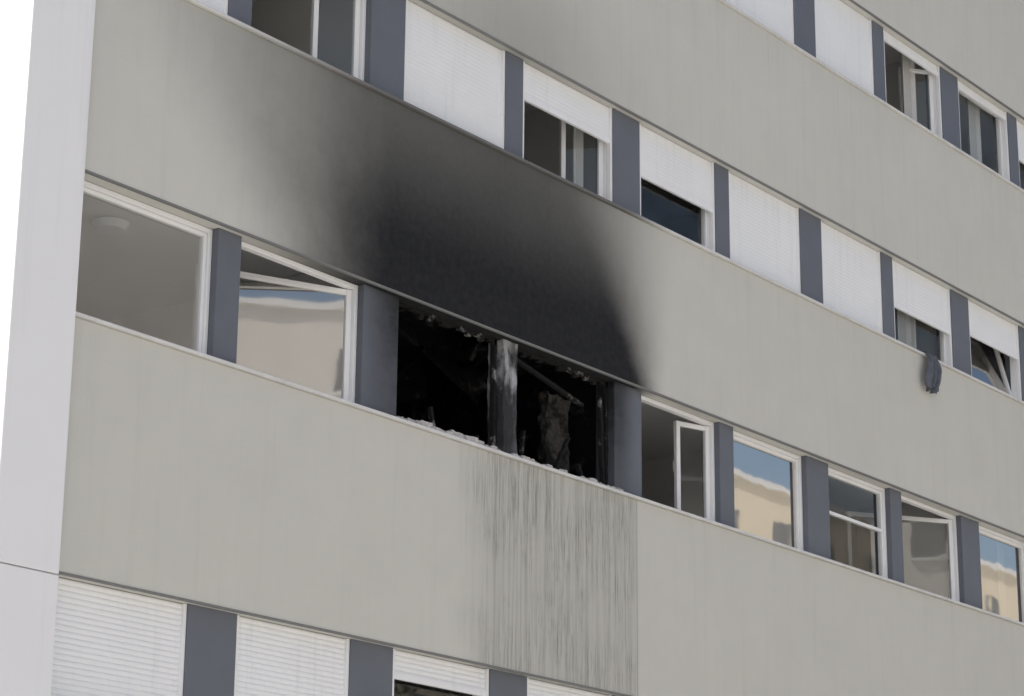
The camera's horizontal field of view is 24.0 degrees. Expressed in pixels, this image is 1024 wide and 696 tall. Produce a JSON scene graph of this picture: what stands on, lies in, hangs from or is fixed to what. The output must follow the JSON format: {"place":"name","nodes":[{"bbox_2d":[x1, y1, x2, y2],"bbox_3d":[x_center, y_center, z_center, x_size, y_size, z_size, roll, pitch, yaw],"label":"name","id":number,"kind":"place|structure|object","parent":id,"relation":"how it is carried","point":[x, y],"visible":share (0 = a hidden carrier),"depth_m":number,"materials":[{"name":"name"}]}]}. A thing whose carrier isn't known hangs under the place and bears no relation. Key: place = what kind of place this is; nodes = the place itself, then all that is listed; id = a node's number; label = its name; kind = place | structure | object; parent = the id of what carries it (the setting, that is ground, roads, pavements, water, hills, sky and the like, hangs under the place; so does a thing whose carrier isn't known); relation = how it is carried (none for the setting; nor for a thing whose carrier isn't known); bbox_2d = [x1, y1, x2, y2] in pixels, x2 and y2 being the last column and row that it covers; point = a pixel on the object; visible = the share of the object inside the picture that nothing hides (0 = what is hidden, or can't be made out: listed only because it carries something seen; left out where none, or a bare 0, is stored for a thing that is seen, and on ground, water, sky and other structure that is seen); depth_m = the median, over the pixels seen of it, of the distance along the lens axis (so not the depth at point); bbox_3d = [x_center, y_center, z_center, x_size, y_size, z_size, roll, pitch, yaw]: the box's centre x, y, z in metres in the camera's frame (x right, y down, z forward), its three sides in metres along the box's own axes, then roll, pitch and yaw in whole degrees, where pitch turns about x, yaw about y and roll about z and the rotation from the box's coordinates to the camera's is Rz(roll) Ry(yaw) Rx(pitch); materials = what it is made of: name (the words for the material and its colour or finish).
{"place":"outdoors","nodes":[
{"label":"outdoors","id":0,"kind":"place"},
{"bbox_2d":[76,0,1003,691],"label":"ceilings","id":1,"kind":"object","parent":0,"point":[140,264],"visible":0.07,"depth_m":22.00,"materials":[{"name":"paint"}]},
{"bbox_2d":[91,217,129,234],"bbox_3d":[-3.370,-1.019,20.166,0.320,0.060,0.320,-12,-21,36],"label":"ceiling lamp","id":2,"kind":"object","parent":1,"relation":"attached to","point":[110,225],"visible":1,"depth_m":20.09,"materials":[{"name":"white plastic"}]},
{"label":"ground","id":3,"kind":"structure","parent":0,"visible":0},
{"bbox_2d":[0,0,95,695],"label":"gable wall","id":4,"kind":"structure","parent":3,"relation":"on","point":[46,48],"depth_m":17.57,"materials":[{"name":"white paint"}]},
{"bbox_2d":[54,0,1023,695],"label":"spandrel walls","id":5,"kind":"structure","parent":3,"relation":"on","point":[190,476],"depth_m":22.76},
{"bbox_2d":[487,339,517,452],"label":"charred pillar","id":6,"kind":"structure","parent":5,"relation":"on","point":[506,420],"depth_m":22.21,"materials":[{"name":"grey concrete"}]},
{"bbox_2d":[59,0,1023,695],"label":"drip edges","id":7,"kind":"object","parent":5,"relation":"attached to","point":[549,350],"visible":1,"depth_m":22.68,"materials":[{"name":"grey metal"}]},
{"bbox_2d":[75,0,1023,625],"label":"sill copings","id":8,"kind":"object","parent":5,"relation":"on","point":[475,138],"visible":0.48,"depth_m":23.35,"materials":[{"name":"metal"}]},
{"bbox_2d":[421,421,432,425],"bbox_3d":[-0.774,0.683,21.017,0.112,0.067,0.165,-12,-21,36],"label":"sill debris","id":9,"kind":"object","parent":8,"relation":"on","point":[423,423],"visible":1,"depth_m":20.96,"materials":[{"name":"paint"}]},
{"bbox_2d":[448,430,462,437],"bbox_3d":[-0.528,0.780,21.342,0.115,0.066,0.175,-12,-21,36],"label":"sill debris","id":10,"kind":"object","parent":8,"relation":"on","point":[459,434],"visible":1,"depth_m":21.33,"materials":[{"name":"paint"}]},
{"bbox_2d":[465,435,477,442],"bbox_3d":[-0.398,0.829,21.498,0.117,0.069,0.179,-12,-21,36],"label":"sill debris","id":11,"kind":"object","parent":8,"relation":"on","point":[468,437],"visible":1,"depth_m":21.45,"materials":[{"name":"paint"}]},
{"bbox_2d":[399,302,607,484],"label":"charred frames","id":12,"kind":"structure","parent":8,"relation":"on","point":[467,332],"depth_m":22.23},
{"bbox_2d":[427,358,605,483],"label":"broken casement pieces","id":13,"kind":"object","parent":12,"relation":"attached to","point":[545,380],"visible":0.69,"depth_m":23.03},
{"bbox_2d":[83,0,1023,695],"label":"window frames","id":14,"kind":"structure","parent":8,"relation":"on","point":[203,234],"depth_m":24.39,"materials":[{"name":"white plastic"}]},
{"bbox_2d":[733,439,1023,622],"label":"coated panes","id":15,"kind":"object","parent":14,"relation":"attached to","point":[764,493],"visible":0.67,"depth_m":26.03,"materials":[{"name":"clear glass"}]},
{"bbox_3d":[4.729,1.105,29.291,0.771,15.736,27.566,-12,-21,36],"label":"window","id":16,"kind":"object","parent":14,"relation":"attached to","visible":0},
{"bbox_2d":[51,0,1023,695],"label":"roller shutters","id":17,"kind":"object","parent":16,"relation":"attached to","point":[111,642],"visible":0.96,"depth_m":22.58,"materials":[{"name":"white plastic"}]},
{"bbox_2d":[177,0,1021,695],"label":"shutter guides","id":18,"kind":"object","parent":16,"relation":"attached to","point":[609,196],"visible":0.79,"depth_m":25.66,"materials":[{"name":"white plastic"}]},
{"bbox_2d":[572,53,981,348],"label":"curtains","id":19,"kind":"object","parent":16,"relation":"attached to","point":[905,328],"visible":0.02,"depth_m":30.54,"materials":[{"name":"fabric"}]},
{"bbox_2d":[924,351,941,393],"bbox_3d":[5.043,0.292,28.831,0.128,0.522,0.369,-12,-21,36],"label":"hanging garment","id":20,"kind":"object","parent":8,"relation":"hanging from","point":[933,373],"visible":1,"depth_m":28.77,"materials":[{"name":"grey fabric"}]},
{"bbox_2d":[183,0,1023,695],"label":"window pillars","id":21,"kind":"structure","parent":5,"relation":"on","point":[209,650],"depth_m":23.56,"materials":[{"name":"grey paint"}]},
{"bbox_2d":[110,0,1023,695],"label":"room walls","id":22,"kind":"structure","parent":3,"relation":"on","point":[290,334],"depth_m":22.58,"materials":[{"name":"paint"}]},
{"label":"floor slabs","id":23,"kind":"object","parent":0,"visible":0},
{"bbox_2d":[396,307,595,478],"bbox_3d":[-2.024,1.104,23.647,4.748,2.577,3.890,-12,-21,36],"label":"charred room interior","id":24,"kind":"object","parent":23,"relation":"on","point":[443,372],"visible":0.2,"depth_m":24.10,"materials":[{"name":"black"}]},
{"bbox_2d":[536,392,571,473],"bbox_3d":[0.408,1.260,23.421,0.149,1.651,0.466,-12,-21,36],"label":"scorched panel","id":25,"kind":"object","parent":23,"relation":"on","point":[553,428],"visible":0.42,"depth_m":23.48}
]}

